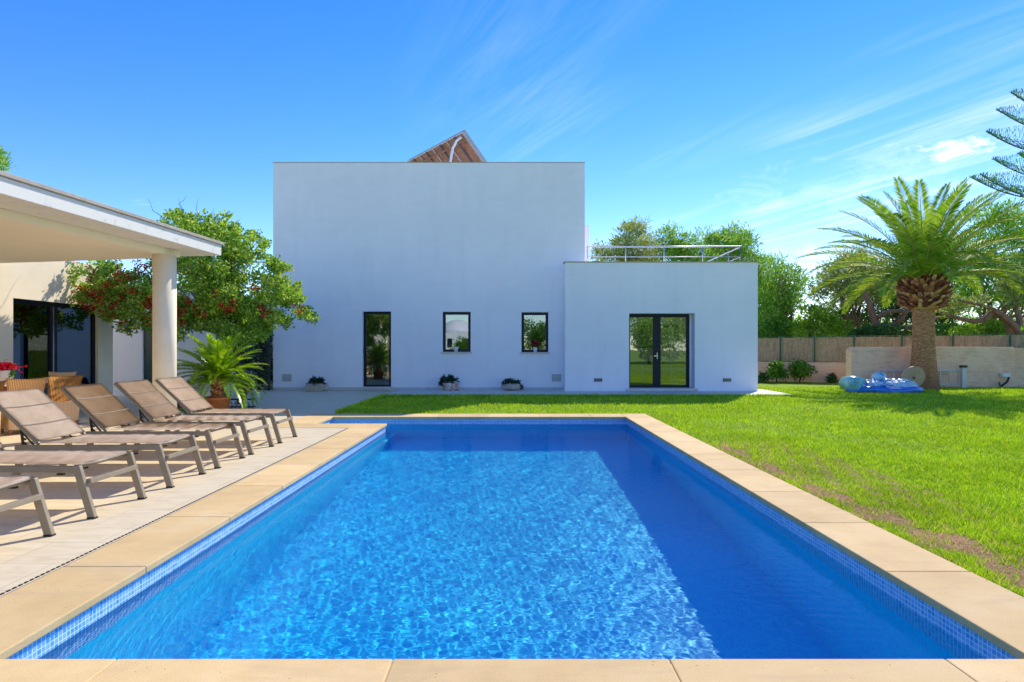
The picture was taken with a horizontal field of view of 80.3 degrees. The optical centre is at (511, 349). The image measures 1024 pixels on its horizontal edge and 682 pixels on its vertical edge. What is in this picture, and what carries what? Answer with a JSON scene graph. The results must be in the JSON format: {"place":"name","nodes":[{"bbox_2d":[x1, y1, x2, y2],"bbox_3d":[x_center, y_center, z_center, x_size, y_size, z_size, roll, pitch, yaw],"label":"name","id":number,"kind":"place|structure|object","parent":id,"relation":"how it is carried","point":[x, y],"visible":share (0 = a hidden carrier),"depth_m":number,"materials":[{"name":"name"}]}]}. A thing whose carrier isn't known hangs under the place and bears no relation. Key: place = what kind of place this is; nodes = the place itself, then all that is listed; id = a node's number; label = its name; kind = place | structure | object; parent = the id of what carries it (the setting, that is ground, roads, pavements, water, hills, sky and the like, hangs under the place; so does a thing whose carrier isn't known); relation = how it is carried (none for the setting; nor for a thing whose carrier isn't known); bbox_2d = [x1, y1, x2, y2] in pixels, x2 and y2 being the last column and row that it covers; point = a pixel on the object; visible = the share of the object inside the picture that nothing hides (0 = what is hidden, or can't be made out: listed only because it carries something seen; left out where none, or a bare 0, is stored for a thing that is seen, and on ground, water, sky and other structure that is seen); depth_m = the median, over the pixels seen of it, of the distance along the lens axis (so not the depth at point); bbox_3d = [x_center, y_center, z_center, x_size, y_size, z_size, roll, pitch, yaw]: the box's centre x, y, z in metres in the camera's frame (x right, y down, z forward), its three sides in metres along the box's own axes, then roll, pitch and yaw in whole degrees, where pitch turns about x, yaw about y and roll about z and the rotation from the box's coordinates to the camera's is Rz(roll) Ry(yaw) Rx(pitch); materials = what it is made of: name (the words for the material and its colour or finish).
{"place":"outdoors","nodes":[
{"label":"outdoors","id":0,"kind":"place"},
{"bbox_2d":[1,388,319,596],"bbox_3d":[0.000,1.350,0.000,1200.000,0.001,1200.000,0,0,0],"label":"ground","id":1,"kind":"structure","parent":0,"point":[181,509],"depth_m":5.12,"materials":[{"name":"beige stone"}]},
{"bbox_2d":[0,145,17,171],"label":"pine tree","id":2,"kind":"object","parent":1,"relation":"on","point":[3,162],"visible":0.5,"depth_m":22.02,"materials":[{"name":"green plant"}]},
{"bbox_2d":[0,261,112,394],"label":"annex","id":3,"kind":"object","parent":1,"relation":"on","point":[45,327],"visible":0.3,"depth_m":12.81,"materials":[{"name":"paint"}]},
{"bbox_2d":[13,298,94,394],"bbox_3d":[-9.787,0.135,13.010,0.086,2.270,2.420,0,0,0],"label":"sliding door","id":4,"kind":"structure","parent":3,"relation":"in","point":[47,336],"depth_m":12.88,"materials":[{"name":"black glass"}]},
{"bbox_2d":[113,286,231,395],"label":"link wall","id":5,"kind":"structure","parent":1,"relation":"on","point":[132,358],"depth_m":17.00,"materials":[{"name":"white paint"}]},
{"bbox_2d":[144,325,151,382],"bbox_3d":[-9.913,0.215,17.083,0.851,2.110,0.075,0,0,0],"label":"door","id":6,"kind":"structure","parent":5,"relation":"in","point":[147,338],"depth_m":17.06,"materials":[{"name":"black paint"}]},
{"bbox_2d":[67,195,320,403],"bbox_3d":[-7.692,-1.102,14.018,6.832,4.954,2.666,0,0,0],"label":"flowering tree","id":7,"kind":"object","parent":1,"relation":"on","point":[224,303],"visible":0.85,"depth_m":13.40,"materials":[{"name":"green plant"}]},
{"bbox_2d":[232,307,272,389],"bbox_3d":[-8.516,-0.142,20.145,2.400,3.080,1.700,0,0,0],"label":"hedge","id":8,"kind":"object","parent":1,"relation":"on","point":[245,361],"visible":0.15,"depth_m":19.92,"materials":[{"name":"green plant"}]},
{"bbox_2d":[654,220,732,260],"bbox_3d":[10.885,-3.171,36.111,6.466,9.134,5.153,0,0,-25],"label":"pine tree","id":9,"kind":"object","parent":1,"relation":"on","point":[671,239],"visible":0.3,"depth_m":35.45,"materials":[{"name":"green plant"}]},
{"bbox_2d":[692,219,800,322],"bbox_3d":[12.752,-2.970,33.018,6.376,8.724,5.618,0,0,0],"label":"pine tree","id":10,"kind":"object","parent":1,"relation":"on","point":[730,236],"visible":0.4,"depth_m":32.26,"materials":[{"name":"green plant"}]},
{"bbox_2d":[758,315,795,337],"bbox_3d":[12.328,-0.115,28.545,2.994,3.013,2.747,0,0,0],"label":"shrub","id":11,"kind":"object","parent":1,"relation":"on","point":[770,330],"visible":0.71,"depth_m":28.05,"materials":[{"name":"green plant"}]},
{"bbox_2d":[758,249,819,337],"bbox_3d":[13.161,-1.759,29.869,3.557,6.289,5.099,0,0,30],"label":"pine tree","id":12,"kind":"object","parent":1,"relation":"on","point":[785,296],"visible":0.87,"depth_m":29.26,"materials":[{"name":"green plant"}]},
{"bbox_2d":[758,362,845,382],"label":"wall","id":13,"kind":"structure","parent":1,"relation":"on","point":[838,369],"depth_m":24.32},
{"bbox_2d":[758,334,1023,361],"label":"reed fence","id":14,"kind":"object","parent":13,"relation":"on","point":[827,349],"visible":0.46,"depth_m":24.09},
{"bbox_2d":[883,370,959,384],"bbox_3d":[14.019,0.960,20.771,2.620,0.525,0.058,0,0,0],"label":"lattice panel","id":15,"kind":"object","parent":13,"relation":"attached to","point":[939,375],"visible":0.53,"depth_m":20.76,"materials":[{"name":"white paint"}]},
{"bbox_2d":[786,303,856,337],"bbox_3d":[14.347,-0.412,28.183,3.354,3.628,2.456,0,0,0],"label":"shrub","id":16,"kind":"object","parent":1,"relation":"on","point":[833,323],"visible":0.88,"depth_m":27.89,"materials":[{"name":"green plant"}]},
{"bbox_2d":[806,244,896,336],"bbox_3d":[16.901,-2.093,29.783,4.314,7.040,6.148,0,0,31],"label":"pine tree","id":17,"kind":"object","parent":1,"relation":"on","point":[870,292],"visible":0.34,"depth_m":29.10,"materials":[{"name":"green plant"}]},
{"bbox_2d":[833,262,940,336],"bbox_3d":[17.055,-1.485,27.840,4.623,5.122,1.985,0,0,0],"label":"twisted pine","id":18,"kind":"object","parent":1,"relation":"on","point":[874,317],"visible":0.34,"depth_m":27.46,"materials":[{"name":"green plant"}]},
{"bbox_2d":[758,309,1023,337],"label":"distant wood","id":19,"kind":"object","parent":1,"relation":"on","point":[966,323],"depth_m":54.04,"materials":[{"name":"green plant"}]},
{"bbox_2d":[827,290,968,337],"bbox_3d":[20.390,-1.230,32.099,9.151,5.332,5.146,0,0,0],"label":"pine tree","id":20,"kind":"object","parent":1,"relation":"on","point":[887,318],"visible":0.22,"depth_m":31.77,"materials":[{"name":"green plant"}]},
{"bbox_2d":[844,321,953,336],"bbox_3d":[16.754,0.048,26.486,5.032,2.671,2.119,0,0,0],"label":"shrub","id":21,"kind":"object","parent":1,"relation":"on","point":[890,331],"visible":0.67,"depth_m":26.26,"materials":[{"name":"green plant"}]},
{"bbox_2d":[942,314,1023,335],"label":"shrub","id":22,"kind":"object","parent":1,"relation":"on","point":[996,326],"visible":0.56,"depth_m":25.21,"materials":[{"name":"green plant"}]},
{"bbox_2d":[947,197,1023,335],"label":"pine tree","id":23,"kind":"object","parent":1,"relation":"on","point":[1010,227],"visible":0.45,"depth_m":28.37,"materials":[{"name":"green plant"}]},
{"bbox_2d":[0,390,396,596],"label":"terrace","id":24,"kind":"structure","parent":0,"point":[28,551],"depth_m":5.81,"materials":[{"name":"tile"}]},
{"bbox_2d":[0,380,6,421],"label":"wicker chair","id":25,"kind":"object","parent":24,"relation":"on","point":[2,383],"visible":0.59,"depth_m":8.50,"materials":[{"name":"brown wicker"}]},
{"bbox_2d":[0,377,47,434],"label":"wicker chair","id":26,"kind":"object","parent":24,"relation":"on","point":[6,423],"visible":0.38,"depth_m":9.28,"materials":[{"name":"brown wicker"}]},
{"bbox_2d":[3,379,47,390],"bbox_3d":[-8.450,0.920,9.750,1.000,0.760,2.500,0,0,-8],"label":"dining table","id":27,"kind":"object","parent":24,"relation":"on","point":[5,387],"visible":0.06,"depth_m":10.49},
{"bbox_2d":[0,359,26,384],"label":"flowerpot","id":28,"kind":"object","parent":27,"relation":"on","point":[7,369],"visible":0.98,"depth_m":9.26,"materials":[{"name":"white plastic"}]},
{"bbox_2d":[0,475,55,536],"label":"sun lounger","id":29,"kind":"object","parent":24,"relation":"on","point":[37,498],"visible":1,"depth_m":4.22,"materials":[{"name":"beige metal"}]},
{"bbox_2d":[47,371,76,396],"bbox_3d":[-8.754,0.868,11.598,0.530,0.872,0.614,0,0,-5],"label":"wicker chair","id":30,"kind":"object","parent":24,"relation":"on","point":[61,373],"visible":0.19,"depth_m":11.87,"materials":[{"name":"brown wicker"}]},
{"bbox_2d":[47,374,83,424],"bbox_3d":[-7.782,0.868,10.470,0.614,0.872,0.530,0,0,38],"label":"wicker chair","id":31,"kind":"object","parent":24,"relation":"on","point":[63,402],"visible":0.61,"depth_m":10.32,"materials":[{"name":"brown wicker"}]},
{"bbox_2d":[0,442,146,518],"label":"sun lounger","id":32,"kind":"object","parent":24,"relation":"on","point":[79,460],"visible":1,"depth_m":4.94,"materials":[{"name":"brown fabric"}]},
{"bbox_2d":[0,388,205,488],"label":"sun lounger","id":33,"kind":"object","parent":24,"relation":"on","point":[36,415],"visible":0.97,"depth_m":5.95,"materials":[{"name":"brown fabric"}]},
{"bbox_2d":[0,170,223,421],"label":"porch","id":34,"kind":"object","parent":24,"relation":"on","point":[39,222],"visible":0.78,"depth_m":9.03,"materials":[{"name":"paint"}]},
{"bbox_2d":[60,383,245,468],"bbox_3d":[-4.075,0.854,6.962,1.753,0.900,0.654,0,0,0],"label":"sun lounger","id":35,"kind":"object","parent":24,"relation":"on","point":[102,406],"visible":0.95,"depth_m":6.89,"materials":[{"name":"brown fabric"}]},
{"bbox_2d":[0,428,347,594],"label":"drain slots","id":36,"kind":"object","parent":24,"relation":"on","point":[152,521],"visible":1,"depth_m":4.46,"materials":[{"name":"black metal"}]},
{"bbox_2d":[114,379,274,454],"bbox_3d":[-4.075,0.854,7.850,1.753,0.900,0.654,0,0,1],"label":"sun lounger","id":37,"kind":"object","parent":24,"relation":"on","point":[148,399],"visible":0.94,"depth_m":7.81,"materials":[{"name":"brown fabric"}]},
{"bbox_2d":[177,332,267,413],"bbox_3d":[-5.962,0.469,12.162,2.039,1.662,2.006,0,0,0],"label":"cycad","id":38,"kind":"object","parent":24,"relation":"on","point":[216,369],"visible":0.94,"depth_m":11.98,"materials":[{"name":"plant"}]},
{"bbox_2d":[155,376,297,443],"bbox_3d":[-4.075,0.854,8.731,1.753,0.900,0.654,0,0,-1],"label":"sun lounger","id":39,"kind":"object","parent":24,"relation":"on","point":[184,394],"visible":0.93,"depth_m":8.69,"materials":[{"name":"brown fabric"}]},
{"bbox_2d":[229,398,255,408],"bbox_3d":[-5.782,1.181,12.991,0.598,0.243,0.218,0,0,0],"label":"iron planter","id":40,"kind":"object","parent":24,"relation":"on","point":[236,406],"visible":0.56,"depth_m":12.90,"materials":[{"name":"black metal"}]},
{"bbox_2d":[239,335,269,389],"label":"metal gate","id":41,"kind":"structure","parent":24,"relation":"on","point":[268,364],"depth_m":19.18,"materials":[{"name":"black metal"}]},
{"bbox_2d":[304,376,328,390],"bbox_3d":[-6.099,1.041,18.927,0.670,0.518,0.408,0,0,0],"label":"stone trough","id":42,"kind":"object","parent":24,"relation":"on","point":[316,384],"visible":1,"depth_m":18.80,"materials":[{"name":"stone"}]},
{"bbox_2d":[94,430,679,681],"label":"mortar bed","id":43,"kind":"object","parent":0,"point":[391,664],"visible":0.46,"depth_m":2.45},
{"bbox_2d":[0,414,1023,681],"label":"pool coping","id":44,"kind":"object","parent":43,"relation":"on","point":[984,608],"visible":0.98,"depth_m":3.06,"materials":[{"name":"stone"}]},
{"bbox_2d":[39,424,984,662],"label":"pool water","id":45,"kind":"structure","parent":0,"point":[509,541],"depth_m":3.91,"materials":[{"name":"blue liquid"}]},
{"bbox_2d":[7,419,1016,658],"bbox_3d":[-0.635,2.023,7.128,5.710,1.354,9.205,0,0,0],"label":"pool basin","id":46,"kind":"object","parent":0,"point":[956,630],"visible":0.15,"depth_m":4.08,"materials":[{"name":"tile"}]},
{"bbox_2d":[0,0,1023,324],"label":"sky","id":47,"kind":"structure","parent":0,"point":[775,117],"materials":[{"name":"blue"}]},
{"bbox_2d":[273,162,758,390],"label":"house","id":48,"kind":"structure","parent":0,"point":[410,275],"depth_m":19.40,"materials":[{"name":"white paint"}]},
{"bbox_2d":[360,312,392,389],"bbox_3d":[-4.323,0.035,19.470,1.069,2.490,0.260,0,0,0],"label":"door","id":49,"kind":"structure","parent":48,"relation":"in","point":[366,387],"depth_m":19.53,"materials":[{"name":"black glass"}]},
{"bbox_2d":[407,129,486,161],"bbox_3d":[-2.677,-6.861,25.080,2.348,2.950,4.822,0,0,-37],"label":"solar collector","id":50,"kind":"object","parent":48,"relation":"on","point":[461,146],"visible":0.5,"depth_m":23.99,"materials":[{"name":"metal"}]},
{"bbox_2d":[441,312,471,353],"bbox_3d":[-1.770,-0.532,19.455,0.997,1.333,0.230,0,0,0],"label":"window","id":51,"kind":"structure","parent":48,"relation":"in","point":[445,351],"depth_m":19.50,"materials":[{"name":"black glass"}]},
{"bbox_2d":[520,312,549,353],"bbox_3d":[0.734,-0.520,19.455,0.961,1.333,0.230,0,0,0],"label":"window","id":52,"kind":"structure","parent":48,"relation":"in","point":[523,351],"depth_m":19.50,"materials":[{"name":"black glass"}]},
{"bbox_2d":[532,339,538,351],"bbox_3d":[0.756,-0.126,19.364,0.356,0.435,0.336,0,0,22],"label":"flowerpot","id":53,"kind":"object","parent":48,"relation":"on","point":[535,343],"visible":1,"depth_m":19.36,"materials":[{"name":"white plastic"}]},
{"bbox_2d":[630,361,685,382],"bbox_3d":[5.096,0.805,21.625,2.300,0.750,0.950,0,0,0],"label":"sofa","id":54,"kind":"object","parent":48,"relation":"in","point":[635,372],"visible":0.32,"depth_m":21.75,"materials":[{"name":"leather"}]},
{"bbox_2d":[627,314,697,390],"bbox_3d":[4.598,0.088,18.800,2.171,2.384,0.500,0,0,0],"label":"double door","id":55,"kind":"structure","parent":48,"relation":"in","point":[656,386],"depth_m":18.96,"materials":[{"name":"black glass"}]},
{"bbox_2d":[587,246,741,260],"bbox_3d":[6.550,-3.004,21.870,4.072,0.684,8.543,0,0,36],"label":"roof railing","id":56,"kind":"object","parent":48,"relation":"on","point":[702,256],"visible":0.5,"depth_m":19.58,"materials":[{"name":"metal"}]},
{"bbox_2d":[389,389,786,395],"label":"path","id":57,"kind":"structure","parent":0,"point":[484,391],"depth_m":18.03,"materials":[{"name":"beige concrete"}]},
{"bbox_2d":[438,374,459,390],"bbox_3d":[-1.965,1.016,18.950,0.694,0.532,0.533,0,0,0],"label":"painted pot","id":58,"kind":"object","parent":57,"relation":"on","point":[448,383],"visible":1,"depth_m":18.84,"materials":[{"name":"white ceramic"}]},
{"bbox_2d":[501,378,522,390],"bbox_3d":[0.021,1.071,18.951,0.739,0.422,0.460,0,0,0],"label":"stone bowl","id":59,"kind":"object","parent":57,"relation":"on","point":[511,385],"visible":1,"depth_m":18.84,"materials":[{"name":"grey stone"}]},
{"bbox_2d":[589,214,667,260],"bbox_3d":[6.549,-3.224,34.053,4.715,9.264,5.498,0,0,0],"label":"pine tree","id":60,"kind":"object","parent":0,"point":[637,228],"visible":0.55,"depth_m":33.68,"materials":[{"name":"green plant"}]},
{"bbox_2d":[336,385,1023,596],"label":"grass","id":61,"kind":"structure","parent":0,"point":[976,440],"depth_m":8.60,"materials":[{"name":"green plant"}]},
{"bbox_2d":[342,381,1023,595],"bbox_3d":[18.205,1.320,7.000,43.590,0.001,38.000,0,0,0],"label":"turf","id":62,"kind":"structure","parent":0,"point":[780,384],"depth_m":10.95,"materials":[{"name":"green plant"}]},
{"bbox_2d":[335,393,800,413],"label":"edge grass","id":63,"kind":"structure","parent":62,"relation":"on","point":[346,408],"depth_m":16.81,"materials":[{"name":"green plant"}]},
{"bbox_2d":[758,371,770,382],"bbox_3d":[9.934,1.178,23.979,0.573,0.643,0.859,0,0,21],"label":"bush","id":64,"kind":"object","parent":62,"relation":"on","point":[763,377],"visible":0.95,"depth_m":23.75,"materials":[{"name":"green plant"}]},
{"bbox_2d":[766,360,791,382],"bbox_3d":[10.541,0.885,23.972,1.114,0.979,1.100,0,0,0],"label":"bush","id":65,"kind":"object","parent":62,"relation":"on","point":[775,370],"visible":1,"depth_m":23.76,"materials":[{"name":"green plant"}]},
{"bbox_2d":[786,357,817,382],"bbox_3d":[11.371,0.839,24.011,1.277,1.077,1.048,0,0,-41],"label":"bush","id":66,"kind":"object","parent":62,"relation":"on","point":[800,369],"visible":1,"depth_m":23.86,"materials":[{"name":"green plant"}]},
{"bbox_2d":[824,373,839,382],"bbox_3d":[12.703,1.169,24.026,0.530,0.587,0.907,0,0,39],"label":"bush","id":67,"kind":"object","parent":62,"relation":"on","point":[831,379],"visible":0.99,"depth_m":23.87,"materials":[{"name":"green plant"}]},
{"bbox_2d":[704,441,1023,589],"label":"dry grass","id":68,"kind":"structure","parent":62,"relation":"on","point":[774,468],"depth_m":4.80,"materials":[{"name":"plant"}]},
{"bbox_2d":[844,378,923,393],"bbox_3d":[11.454,1.117,18.700,2.320,0.467,1.420,0,0,0],"label":"inflatable","id":69,"kind":"object","parent":62,"relation":"on","point":[893,385],"visible":0.91,"depth_m":18.23,"materials":[{"name":"blue plastic"}]},
{"bbox_2d":[839,376,866,389],"bbox_3d":[10.482,1.050,18.673,0.480,0.473,0.694,0,0,-16],"label":"inflatable roll","id":70,"kind":"object","parent":69,"relation":"on","point":[851,382],"visible":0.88,"depth_m":18.49,"materials":[{"name":"teal plastic"}]},
{"bbox_2d":[871,372,886,379],"bbox_3d":[11.343,0.837,18.746,0.382,0.280,0.343,0,0,-23],"label":"beach ball","id":71,"kind":"object","parent":69,"relation":"on","point":[879,376],"visible":0.95,"depth_m":18.65,"materials":[{"name":"plastic"}]},
{"bbox_2d":[794,175,1023,389],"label":"palm tree","id":72,"kind":"object","parent":62,"relation":"on","point":[925,270],"visible":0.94,"depth_m":19.65,"materials":[{"name":"green plant"}]},
{"bbox_2d":[901,366,924,385],"bbox_3d":[12.976,0.910,19.635,0.740,0.735,0.254,0,0,0],"label":"round board","id":73,"kind":"object","parent":62,"relation":"on","point":[916,374],"visible":0.81,"depth_m":19.58,"materials":[{"name":"beige wood"}]},
{"bbox_2d":[846,347,1023,386],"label":"garden wall","id":74,"kind":"structure","parent":62,"relation":"on","point":[987,366],"depth_m":21.00,"materials":[{"name":"white paint"}]},
{"bbox_2d":[959,365,967,387],"bbox_3d":[15.321,0.930,20.600,0.180,0.780,0.150,0,0,0],"label":"white post","id":75,"kind":"object","parent":62,"relation":"on","point":[963,376],"visible":0.93,"depth_m":20.54,"materials":[{"name":"paint"}]},
{"bbox_2d":[935,260,1023,333],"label":"twisted pine","id":76,"kind":"object","parent":62,"relation":"on","point":[1011,326],"visible":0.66,"depth_m":24.43,"materials":[{"name":"green plant"}]},
{"bbox_2d":[970,88,1023,197],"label":"araucaria","id":77,"kind":"object","parent":62,"relation":"on","point":[999,183],"visible":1,"depth_m":16.97,"materials":[{"name":"green plant"}]},
{"bbox_2d":[998,373,1010,387],"bbox_3d":[16.869,1.081,20.843,0.479,0.523,0.254,0,0,0],"label":"water tap","id":78,"kind":"object","parent":62,"relation":"on","point":[1008,375],"visible":0.98,"depth_m":20.81,"materials":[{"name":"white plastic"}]}
]}

